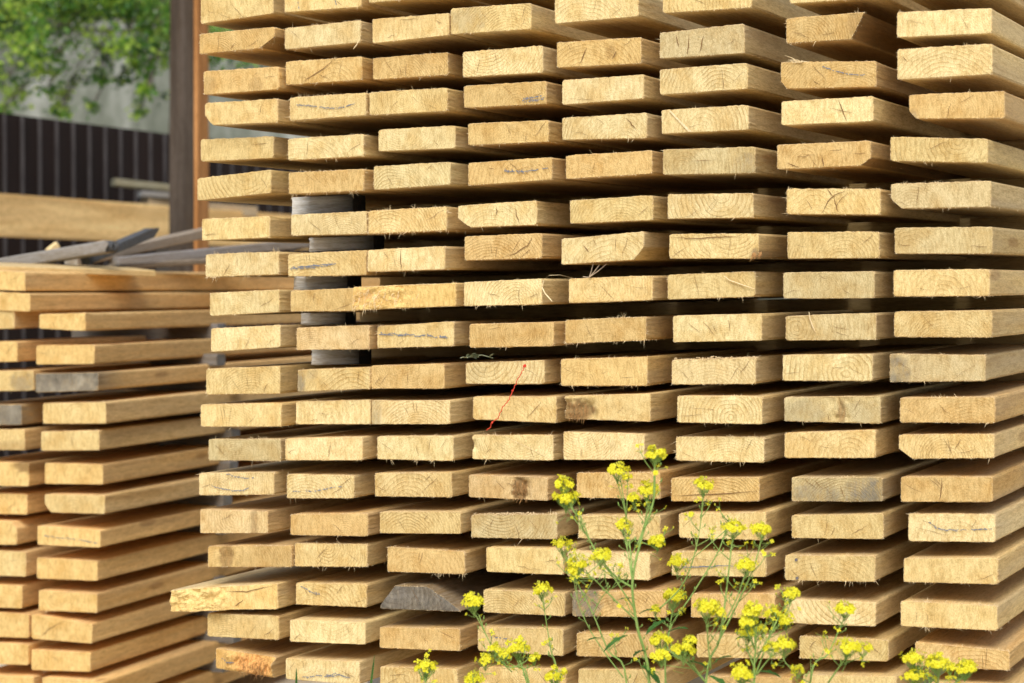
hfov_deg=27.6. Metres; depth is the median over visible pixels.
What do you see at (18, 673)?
sawn board
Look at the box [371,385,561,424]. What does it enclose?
sawn board
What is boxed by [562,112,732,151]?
sawn board
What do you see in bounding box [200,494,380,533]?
sawn board
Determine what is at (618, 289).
sawn board
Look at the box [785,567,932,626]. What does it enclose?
sawn board
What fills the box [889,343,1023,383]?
sawn board
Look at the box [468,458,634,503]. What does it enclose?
sawn board
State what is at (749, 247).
sawn board
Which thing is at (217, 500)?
spacer stick
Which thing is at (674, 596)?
flowering weed
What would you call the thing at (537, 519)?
sawn board
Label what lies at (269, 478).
sawn board
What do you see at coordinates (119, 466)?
sawn board
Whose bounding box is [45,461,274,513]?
sawn board
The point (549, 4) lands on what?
sawn board
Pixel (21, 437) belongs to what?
sawn board
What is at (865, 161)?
sawn board
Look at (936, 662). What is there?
flowering weed
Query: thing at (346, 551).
sawn board
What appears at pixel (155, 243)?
weathered stick
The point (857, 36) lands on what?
sawn board
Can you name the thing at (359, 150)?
sawn board
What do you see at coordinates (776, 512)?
sawn board
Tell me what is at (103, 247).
weathered stick
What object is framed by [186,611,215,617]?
spacer stick
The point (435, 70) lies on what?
sawn board
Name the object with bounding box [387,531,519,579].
sawn board
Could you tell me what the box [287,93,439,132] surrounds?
sawn board
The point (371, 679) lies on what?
grass blade
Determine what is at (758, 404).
sawn board
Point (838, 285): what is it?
sawn board
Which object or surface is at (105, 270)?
loose plank
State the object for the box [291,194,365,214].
spacer stick
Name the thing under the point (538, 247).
sawn board
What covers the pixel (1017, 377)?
spacer stick
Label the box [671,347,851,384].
sawn board
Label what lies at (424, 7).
sawn board
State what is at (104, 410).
sawn board
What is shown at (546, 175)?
sawn board
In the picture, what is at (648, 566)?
sawn board
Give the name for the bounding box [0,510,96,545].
sawn board
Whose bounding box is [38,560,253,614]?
sawn board
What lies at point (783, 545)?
sawn board
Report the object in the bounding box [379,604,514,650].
sawn board
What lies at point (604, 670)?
sawn board
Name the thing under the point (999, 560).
sawn board
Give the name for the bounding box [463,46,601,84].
sawn board
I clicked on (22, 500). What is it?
sawn board
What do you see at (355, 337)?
sawn board
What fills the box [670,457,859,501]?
sawn board
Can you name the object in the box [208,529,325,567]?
sawn board
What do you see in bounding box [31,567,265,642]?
sawn board
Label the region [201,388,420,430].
sawn board
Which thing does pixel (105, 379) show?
sawn board
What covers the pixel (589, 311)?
spacer stick
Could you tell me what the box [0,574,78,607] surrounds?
sawn board
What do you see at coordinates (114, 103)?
plaster wall
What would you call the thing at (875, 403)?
sawn board
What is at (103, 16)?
leafy tree
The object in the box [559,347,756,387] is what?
sawn board
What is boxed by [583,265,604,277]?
dry twig
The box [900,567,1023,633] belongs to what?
sawn board
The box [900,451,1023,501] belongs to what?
sawn board
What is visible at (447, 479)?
sawn board
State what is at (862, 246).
sawn board
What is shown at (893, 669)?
sawn board
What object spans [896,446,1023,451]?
spacer stick
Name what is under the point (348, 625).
sawn board
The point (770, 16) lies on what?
sawn board
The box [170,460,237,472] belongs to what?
spacer stick
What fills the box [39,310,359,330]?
sawn board
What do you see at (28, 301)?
sawn board
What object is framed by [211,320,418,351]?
sawn board
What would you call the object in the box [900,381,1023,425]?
sawn board
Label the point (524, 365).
red thread
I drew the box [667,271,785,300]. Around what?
sawn board
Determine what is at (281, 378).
sawn board
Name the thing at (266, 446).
sawn board
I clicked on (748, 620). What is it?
flowering weed
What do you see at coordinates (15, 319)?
sawn board
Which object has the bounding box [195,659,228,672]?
spacer stick
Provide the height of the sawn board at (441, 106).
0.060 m
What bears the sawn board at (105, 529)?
on the sawn board at (93, 563)
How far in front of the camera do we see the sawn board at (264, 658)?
4.37 m
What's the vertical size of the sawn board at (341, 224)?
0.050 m
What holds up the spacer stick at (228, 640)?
on the sawn board at (165, 662)
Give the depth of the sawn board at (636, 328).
4.01 m
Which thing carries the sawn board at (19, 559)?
on the sawn board at (19, 592)
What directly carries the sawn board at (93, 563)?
on the sawn board at (105, 593)
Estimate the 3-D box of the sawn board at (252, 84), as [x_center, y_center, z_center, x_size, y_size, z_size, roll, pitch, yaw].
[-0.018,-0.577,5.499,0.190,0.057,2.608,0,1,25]
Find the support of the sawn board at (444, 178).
on the sawn board at (440, 221)
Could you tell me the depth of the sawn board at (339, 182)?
4.27 m
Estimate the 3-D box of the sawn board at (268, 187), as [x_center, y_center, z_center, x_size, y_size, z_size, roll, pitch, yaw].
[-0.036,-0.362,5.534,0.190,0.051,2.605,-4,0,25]
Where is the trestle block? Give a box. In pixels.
[156,246,231,327]
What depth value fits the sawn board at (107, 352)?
5.77 m
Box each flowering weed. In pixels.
[413,649,485,682]
[461,591,540,682]
[533,580,567,682]
[551,535,631,682]
[552,443,673,682]
[646,476,729,682]
[649,517,775,682]
[730,584,800,682]
[778,600,872,682]
[899,648,977,682]
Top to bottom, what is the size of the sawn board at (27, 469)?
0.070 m
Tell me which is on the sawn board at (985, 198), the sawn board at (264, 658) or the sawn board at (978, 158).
the sawn board at (978, 158)
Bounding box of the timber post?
[169,0,208,271]
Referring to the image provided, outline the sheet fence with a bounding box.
[0,113,359,486]
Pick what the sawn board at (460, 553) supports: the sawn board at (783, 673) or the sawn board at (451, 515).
the sawn board at (451, 515)
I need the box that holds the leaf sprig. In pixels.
[461,353,492,358]
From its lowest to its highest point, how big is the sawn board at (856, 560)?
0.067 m
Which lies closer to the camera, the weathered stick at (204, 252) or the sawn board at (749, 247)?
the sawn board at (749, 247)
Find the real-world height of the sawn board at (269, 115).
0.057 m
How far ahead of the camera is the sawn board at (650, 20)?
4.03 m
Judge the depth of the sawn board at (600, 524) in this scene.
4.02 m
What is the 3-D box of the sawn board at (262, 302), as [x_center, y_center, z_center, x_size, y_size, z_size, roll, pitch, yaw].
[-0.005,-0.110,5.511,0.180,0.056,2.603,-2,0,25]
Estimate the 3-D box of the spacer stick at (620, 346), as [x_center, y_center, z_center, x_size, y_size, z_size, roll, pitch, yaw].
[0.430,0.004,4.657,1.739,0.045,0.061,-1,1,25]
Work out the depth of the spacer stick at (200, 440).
6.27 m
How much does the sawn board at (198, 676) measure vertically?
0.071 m
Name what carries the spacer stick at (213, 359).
on the sawn board at (105, 379)
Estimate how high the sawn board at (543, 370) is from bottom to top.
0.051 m
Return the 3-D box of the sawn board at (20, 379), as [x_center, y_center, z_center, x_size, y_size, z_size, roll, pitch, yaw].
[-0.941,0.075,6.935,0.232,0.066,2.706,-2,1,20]
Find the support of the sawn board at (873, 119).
on the sawn board at (865, 161)
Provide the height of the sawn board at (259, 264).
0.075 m
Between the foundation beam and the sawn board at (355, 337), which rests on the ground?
the foundation beam
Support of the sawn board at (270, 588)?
on the sawn board at (264, 624)
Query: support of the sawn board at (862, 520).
on the sawn board at (856, 560)
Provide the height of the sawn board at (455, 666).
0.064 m
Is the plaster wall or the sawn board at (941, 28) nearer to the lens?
the sawn board at (941, 28)
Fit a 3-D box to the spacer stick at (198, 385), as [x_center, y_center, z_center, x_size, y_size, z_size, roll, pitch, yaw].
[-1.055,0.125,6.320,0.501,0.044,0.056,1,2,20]
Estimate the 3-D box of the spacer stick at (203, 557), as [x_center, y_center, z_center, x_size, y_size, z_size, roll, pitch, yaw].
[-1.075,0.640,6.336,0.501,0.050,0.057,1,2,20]
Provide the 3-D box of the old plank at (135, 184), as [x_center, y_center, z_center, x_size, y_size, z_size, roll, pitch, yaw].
[-1.794,-0.779,10.525,0.438,0.037,0.121,5,0,-20]
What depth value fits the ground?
6.71 m
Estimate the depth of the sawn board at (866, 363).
3.83 m
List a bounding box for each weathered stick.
[0,240,118,263]
[64,228,201,264]
[108,258,205,267]
[110,242,309,263]
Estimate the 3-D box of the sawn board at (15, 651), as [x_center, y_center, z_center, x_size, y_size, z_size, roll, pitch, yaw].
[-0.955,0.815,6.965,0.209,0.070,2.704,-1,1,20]
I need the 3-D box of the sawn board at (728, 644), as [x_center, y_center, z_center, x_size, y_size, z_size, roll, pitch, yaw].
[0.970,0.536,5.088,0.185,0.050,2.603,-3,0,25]
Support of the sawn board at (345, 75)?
on the sawn board at (349, 110)
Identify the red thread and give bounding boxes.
[487,364,525,429]
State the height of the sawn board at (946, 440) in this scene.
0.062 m
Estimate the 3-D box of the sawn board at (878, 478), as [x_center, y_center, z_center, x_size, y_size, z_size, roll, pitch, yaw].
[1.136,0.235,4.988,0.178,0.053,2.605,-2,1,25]
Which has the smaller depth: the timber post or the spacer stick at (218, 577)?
the spacer stick at (218, 577)
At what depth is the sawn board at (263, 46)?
4.35 m
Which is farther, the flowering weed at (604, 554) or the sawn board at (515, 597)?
the sawn board at (515, 597)
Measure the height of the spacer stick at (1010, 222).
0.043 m
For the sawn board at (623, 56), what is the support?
on the sawn board at (629, 94)
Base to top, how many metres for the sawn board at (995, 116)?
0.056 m
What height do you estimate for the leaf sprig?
0.013 m
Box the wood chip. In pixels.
[46,242,59,249]
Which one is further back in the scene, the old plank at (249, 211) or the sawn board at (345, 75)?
the old plank at (249, 211)
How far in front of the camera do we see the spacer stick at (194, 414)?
6.24 m
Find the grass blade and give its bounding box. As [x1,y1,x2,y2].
[370,655,374,682]
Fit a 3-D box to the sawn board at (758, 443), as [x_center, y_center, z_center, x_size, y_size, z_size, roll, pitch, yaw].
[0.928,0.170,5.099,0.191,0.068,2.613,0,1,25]
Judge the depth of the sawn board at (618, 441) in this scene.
4.03 m
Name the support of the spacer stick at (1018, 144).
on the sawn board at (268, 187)
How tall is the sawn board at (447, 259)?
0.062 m
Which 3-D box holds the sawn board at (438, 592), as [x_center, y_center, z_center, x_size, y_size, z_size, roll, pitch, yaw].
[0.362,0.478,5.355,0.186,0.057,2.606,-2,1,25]
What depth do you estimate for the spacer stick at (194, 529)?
6.26 m
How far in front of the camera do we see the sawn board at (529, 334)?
4.08 m
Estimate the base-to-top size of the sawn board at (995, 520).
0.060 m
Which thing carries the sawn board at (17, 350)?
on the sawn board at (20, 379)
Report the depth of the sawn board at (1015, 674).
3.79 m
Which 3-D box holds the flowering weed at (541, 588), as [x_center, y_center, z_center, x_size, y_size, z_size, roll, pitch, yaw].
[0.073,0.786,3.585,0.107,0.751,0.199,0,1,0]
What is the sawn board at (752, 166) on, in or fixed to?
on the sawn board at (752, 209)
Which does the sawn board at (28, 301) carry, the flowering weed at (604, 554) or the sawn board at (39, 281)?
the sawn board at (39, 281)
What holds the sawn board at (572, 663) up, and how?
on the foundation beam
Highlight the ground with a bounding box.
[0,664,366,682]
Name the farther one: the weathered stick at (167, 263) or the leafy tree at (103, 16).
the leafy tree at (103, 16)
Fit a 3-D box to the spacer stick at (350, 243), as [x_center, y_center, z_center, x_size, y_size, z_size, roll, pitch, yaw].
[-0.348,-0.205,4.370,0.157,0.030,0.048,-1,1,25]
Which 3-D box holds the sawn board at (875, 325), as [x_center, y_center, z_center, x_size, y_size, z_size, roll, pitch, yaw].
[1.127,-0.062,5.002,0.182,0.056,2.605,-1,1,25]
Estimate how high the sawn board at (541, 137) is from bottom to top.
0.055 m
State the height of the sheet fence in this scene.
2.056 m
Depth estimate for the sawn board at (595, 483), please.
4.03 m
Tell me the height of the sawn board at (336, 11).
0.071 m
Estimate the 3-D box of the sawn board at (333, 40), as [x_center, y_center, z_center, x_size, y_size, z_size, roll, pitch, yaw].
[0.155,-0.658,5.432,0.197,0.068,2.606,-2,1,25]
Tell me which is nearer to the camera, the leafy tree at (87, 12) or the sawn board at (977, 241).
the sawn board at (977, 241)
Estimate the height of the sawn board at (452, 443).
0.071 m
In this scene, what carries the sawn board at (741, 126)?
on the sawn board at (752, 166)
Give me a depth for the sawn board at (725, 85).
3.94 m
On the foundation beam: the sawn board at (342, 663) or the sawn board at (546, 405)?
the sawn board at (342, 663)
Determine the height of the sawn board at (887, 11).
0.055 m
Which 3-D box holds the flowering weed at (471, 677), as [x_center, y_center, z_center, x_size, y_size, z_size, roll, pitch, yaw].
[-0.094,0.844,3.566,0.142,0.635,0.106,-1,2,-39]
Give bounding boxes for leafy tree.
[0,0,257,130]
[9,0,168,18]
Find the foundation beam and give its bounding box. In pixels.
[367,658,945,682]
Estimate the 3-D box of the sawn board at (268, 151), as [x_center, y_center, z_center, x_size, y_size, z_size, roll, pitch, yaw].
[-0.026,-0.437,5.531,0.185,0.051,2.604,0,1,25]
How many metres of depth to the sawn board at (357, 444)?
4.28 m
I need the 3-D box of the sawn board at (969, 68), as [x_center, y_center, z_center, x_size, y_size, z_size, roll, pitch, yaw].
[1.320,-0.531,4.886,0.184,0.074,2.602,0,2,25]
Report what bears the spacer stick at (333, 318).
on the sawn board at (355, 337)
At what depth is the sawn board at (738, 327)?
3.91 m
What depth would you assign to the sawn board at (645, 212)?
4.01 m
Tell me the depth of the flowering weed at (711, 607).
3.41 m
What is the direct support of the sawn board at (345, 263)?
on the sawn board at (330, 300)
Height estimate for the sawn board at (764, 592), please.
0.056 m
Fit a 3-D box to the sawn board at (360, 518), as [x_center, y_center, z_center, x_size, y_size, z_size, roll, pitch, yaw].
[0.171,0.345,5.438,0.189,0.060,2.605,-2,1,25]
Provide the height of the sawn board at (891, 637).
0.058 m
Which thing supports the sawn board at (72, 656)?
on the sawn board at (165, 662)
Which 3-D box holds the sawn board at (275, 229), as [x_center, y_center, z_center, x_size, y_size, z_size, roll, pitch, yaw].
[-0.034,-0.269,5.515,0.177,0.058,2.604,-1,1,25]
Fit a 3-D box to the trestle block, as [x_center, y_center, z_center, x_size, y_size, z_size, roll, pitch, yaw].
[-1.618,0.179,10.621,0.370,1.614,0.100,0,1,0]
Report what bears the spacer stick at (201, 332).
on the sawn board at (107, 352)
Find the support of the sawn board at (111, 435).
on the sawn board at (119, 466)
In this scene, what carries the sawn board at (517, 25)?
on the sawn board at (520, 64)
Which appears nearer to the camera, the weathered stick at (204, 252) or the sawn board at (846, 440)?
the sawn board at (846, 440)
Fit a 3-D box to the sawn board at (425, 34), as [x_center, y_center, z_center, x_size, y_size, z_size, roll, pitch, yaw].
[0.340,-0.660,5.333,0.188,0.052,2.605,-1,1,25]
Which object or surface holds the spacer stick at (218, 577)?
on the sawn board at (81, 627)
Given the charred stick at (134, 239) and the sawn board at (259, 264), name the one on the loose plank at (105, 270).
the charred stick at (134, 239)
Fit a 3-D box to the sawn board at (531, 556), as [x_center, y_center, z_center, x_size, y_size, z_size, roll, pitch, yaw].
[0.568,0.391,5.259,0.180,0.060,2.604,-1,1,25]
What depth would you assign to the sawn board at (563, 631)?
4.11 m
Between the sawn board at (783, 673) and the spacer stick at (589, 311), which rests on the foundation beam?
the sawn board at (783, 673)
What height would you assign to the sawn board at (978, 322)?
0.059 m
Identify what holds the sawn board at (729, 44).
on the sawn board at (725, 85)
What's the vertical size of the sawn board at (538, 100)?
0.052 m
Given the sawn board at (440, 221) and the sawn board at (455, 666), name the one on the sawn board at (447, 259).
the sawn board at (440, 221)
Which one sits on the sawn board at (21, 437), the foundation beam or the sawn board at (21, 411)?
the sawn board at (21, 411)
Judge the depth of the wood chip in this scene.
6.61 m
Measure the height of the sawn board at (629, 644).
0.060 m
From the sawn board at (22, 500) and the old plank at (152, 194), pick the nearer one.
the sawn board at (22, 500)
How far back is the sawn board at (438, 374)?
4.19 m
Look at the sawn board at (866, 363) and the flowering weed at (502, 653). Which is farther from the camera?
the sawn board at (866, 363)
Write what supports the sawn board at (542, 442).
on the sawn board at (533, 481)
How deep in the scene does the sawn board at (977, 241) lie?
3.75 m
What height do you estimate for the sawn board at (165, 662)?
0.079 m
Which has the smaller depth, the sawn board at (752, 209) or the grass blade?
the grass blade
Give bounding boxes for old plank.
[111,178,168,191]
[138,191,168,199]
[141,198,256,216]
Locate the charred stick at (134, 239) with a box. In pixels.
[80,228,158,264]
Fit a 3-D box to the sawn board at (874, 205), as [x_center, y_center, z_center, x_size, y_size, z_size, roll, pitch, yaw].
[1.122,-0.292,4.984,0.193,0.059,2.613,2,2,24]
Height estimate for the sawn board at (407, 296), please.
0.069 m
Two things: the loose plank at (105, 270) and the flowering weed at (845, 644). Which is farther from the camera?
the loose plank at (105, 270)
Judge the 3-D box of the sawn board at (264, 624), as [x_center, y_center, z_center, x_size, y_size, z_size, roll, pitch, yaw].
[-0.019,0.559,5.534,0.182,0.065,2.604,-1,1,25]
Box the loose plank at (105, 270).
[0,262,155,275]
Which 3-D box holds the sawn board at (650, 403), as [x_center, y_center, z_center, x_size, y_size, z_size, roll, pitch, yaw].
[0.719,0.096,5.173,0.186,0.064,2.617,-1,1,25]
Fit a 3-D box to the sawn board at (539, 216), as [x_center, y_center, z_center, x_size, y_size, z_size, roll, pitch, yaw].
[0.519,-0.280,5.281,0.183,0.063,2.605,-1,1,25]
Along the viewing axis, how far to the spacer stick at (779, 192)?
4.54 m
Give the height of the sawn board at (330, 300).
0.056 m
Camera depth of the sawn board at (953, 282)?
3.74 m
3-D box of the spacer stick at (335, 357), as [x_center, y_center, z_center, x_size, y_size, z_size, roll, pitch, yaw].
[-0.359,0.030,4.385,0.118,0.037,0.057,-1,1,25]
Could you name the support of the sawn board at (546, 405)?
on the sawn board at (542, 442)
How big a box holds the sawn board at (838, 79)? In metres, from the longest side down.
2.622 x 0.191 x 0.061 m
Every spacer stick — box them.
[71,323,225,339]
[114,354,224,365]
[119,381,205,390]
[144,429,239,445]
[167,495,231,506]
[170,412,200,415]
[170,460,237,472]
[175,525,226,534]
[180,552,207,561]
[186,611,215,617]
[188,631,241,643]
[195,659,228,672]
[201,575,224,582]
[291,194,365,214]
[293,276,360,289]
[301,312,355,325]
[309,235,383,251]
[311,349,371,364]
[351,217,1023,250]
[359,295,1023,321]
[366,178,1023,210]
[372,334,1023,356]
[380,257,1023,285]
[380,372,1023,388]
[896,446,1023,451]
[995,141,1023,149]
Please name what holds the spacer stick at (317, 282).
on the sawn board at (330, 300)
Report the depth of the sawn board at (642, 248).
4.03 m
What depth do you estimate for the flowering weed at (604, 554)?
3.44 m
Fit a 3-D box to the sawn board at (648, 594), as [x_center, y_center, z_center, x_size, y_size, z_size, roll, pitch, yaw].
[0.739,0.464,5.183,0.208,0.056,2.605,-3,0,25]
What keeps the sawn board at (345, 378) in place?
on the sawn board at (357, 409)
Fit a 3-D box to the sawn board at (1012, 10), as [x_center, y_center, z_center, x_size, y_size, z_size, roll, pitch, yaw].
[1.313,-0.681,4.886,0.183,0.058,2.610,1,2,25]
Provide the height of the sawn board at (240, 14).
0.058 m
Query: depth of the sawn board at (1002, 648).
3.77 m
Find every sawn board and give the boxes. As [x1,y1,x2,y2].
[0,270,379,290]
[0,290,253,311]
[0,308,209,328]
[0,336,145,361]
[0,350,311,391]
[0,390,175,424]
[0,416,168,449]
[0,424,304,486]
[0,460,243,515]
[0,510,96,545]
[0,540,83,576]
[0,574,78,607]
[0,604,43,637]
[0,637,59,664]
[0,664,61,682]
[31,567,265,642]
[31,615,207,671]
[35,354,311,392]
[36,339,296,364]
[37,492,286,547]
[37,528,290,580]
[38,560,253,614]
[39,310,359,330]
[41,416,257,450]
[42,638,248,682]
[43,389,353,423]
[45,424,329,484]
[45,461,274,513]
[157,669,247,682]
[169,566,355,611]
[196,458,380,495]
[197,170,418,207]
[199,27,331,67]
[200,0,330,29]
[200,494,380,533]
[201,136,373,171]
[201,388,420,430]
[202,65,338,100]
[202,216,413,243]
[204,99,378,136]
[204,247,379,283]
[205,355,458,396]
[207,604,337,641]
[208,424,390,461]
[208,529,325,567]
[210,290,387,315]
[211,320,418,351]
[215,636,331,680]
[284,0,419,22]
[284,19,422,58]
[284,420,490,460]
[285,56,421,93]
[286,639,427,682]
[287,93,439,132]
[287,133,472,168]
[287,459,443,502]
[288,169,498,204]
[288,250,509,276]
[289,603,432,644]
[290,288,757,311]
[290,496,453,536]
[291,211,464,240]
[294,533,441,569]
[295,385,505,424]
[296,319,500,350]
[296,561,436,606]
[297,356,501,391]
[351,282,631,314]
[365,205,580,238]
[367,245,680,274]
[369,0,491,15]
[369,87,538,127]
[371,353,575,388]
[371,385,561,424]
[372,13,506,55]
[373,52,496,90]
[373,162,585,200]
[374,458,540,497]
[376,317,579,348]
[377,420,547,463]
[378,126,565,162]
[379,493,534,533]
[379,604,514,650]
[379,644,511,682]
[380,568,532,611]
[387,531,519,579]
[450,3,610,49]
[458,201,656,233]
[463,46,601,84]
[463,81,614,122]
[463,275,786,309]
[464,233,591,261]
[466,120,633,157]
[466,350,663,383]
[468,157,681,196]
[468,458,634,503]
[469,320,618,349]
[470,495,641,543]
[471,419,628,460]
[472,382,671,422]
[476,0,554,10]
[477,613,617,655]
[479,650,605,682]
[483,573,607,616]
[486,533,608,574]
[554,0,707,42]
[556,37,691,78]
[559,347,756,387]
[561,231,804,266]
[562,75,713,115]
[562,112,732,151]
[563,417,739,459]
[564,311,749,346]
[564,383,757,423]
[566,150,761,191]
[567,534,706,580]
[568,275,687,302]
[570,196,760,230]
[572,572,731,617]
[576,453,736,500]
[576,606,732,657]
[578,496,716,540]
[578,643,733,682]
[659,24,836,72]
[659,63,823,113]
[661,105,852,150]
[662,146,864,187]
[663,0,820,38]
[667,193,868,225]
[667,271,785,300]
[669,233,859,261]
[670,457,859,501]
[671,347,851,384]
[671,530,826,576]
[672,419,833,466]
[673,310,853,342]
[677,381,859,424]
[678,491,832,540]
[690,568,824,618]
[696,617,822,658]
[707,650,828,682]
[776,139,970,182]
[781,56,939,107]
[781,96,982,144]
[782,344,956,381]
[783,187,980,222]
[783,271,927,298]
[784,381,970,423]
[784,419,942,458]
[784,527,937,586]
[785,11,923,68]
[785,309,945,340]
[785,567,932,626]
[787,231,970,261]
[789,0,931,26]
[791,452,954,501]
[791,494,938,542]
[799,612,936,661]
[803,629,935,682]
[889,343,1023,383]
[890,135,1023,178]
[890,180,1023,217]
[893,268,1023,297]
[894,227,1023,256]
[894,308,1023,337]
[897,8,1023,58]
[897,43,1023,98]
[898,414,1023,461]
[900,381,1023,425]
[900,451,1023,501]
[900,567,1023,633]
[903,527,1023,584]
[907,487,1023,542]
[909,91,1023,140]
[912,0,1023,26]
[915,611,1023,669]
[932,657,1023,682]
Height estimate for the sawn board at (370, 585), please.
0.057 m
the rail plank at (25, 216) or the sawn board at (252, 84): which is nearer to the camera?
the sawn board at (252, 84)
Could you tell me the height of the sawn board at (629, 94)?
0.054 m
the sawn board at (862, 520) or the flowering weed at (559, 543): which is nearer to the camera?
the flowering weed at (559, 543)
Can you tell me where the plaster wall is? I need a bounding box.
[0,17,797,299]
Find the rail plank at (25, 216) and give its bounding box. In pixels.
[0,193,308,249]
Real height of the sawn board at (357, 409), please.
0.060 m
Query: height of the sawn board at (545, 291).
0.068 m
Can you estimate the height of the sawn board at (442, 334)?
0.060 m
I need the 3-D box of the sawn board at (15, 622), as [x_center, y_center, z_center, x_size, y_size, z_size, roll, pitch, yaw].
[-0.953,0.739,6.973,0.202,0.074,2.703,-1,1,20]
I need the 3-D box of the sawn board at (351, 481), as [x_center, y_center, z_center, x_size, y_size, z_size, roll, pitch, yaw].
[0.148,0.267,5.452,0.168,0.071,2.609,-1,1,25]
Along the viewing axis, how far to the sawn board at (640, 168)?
4.02 m
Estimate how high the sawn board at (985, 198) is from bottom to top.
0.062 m
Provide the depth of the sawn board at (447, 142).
4.19 m

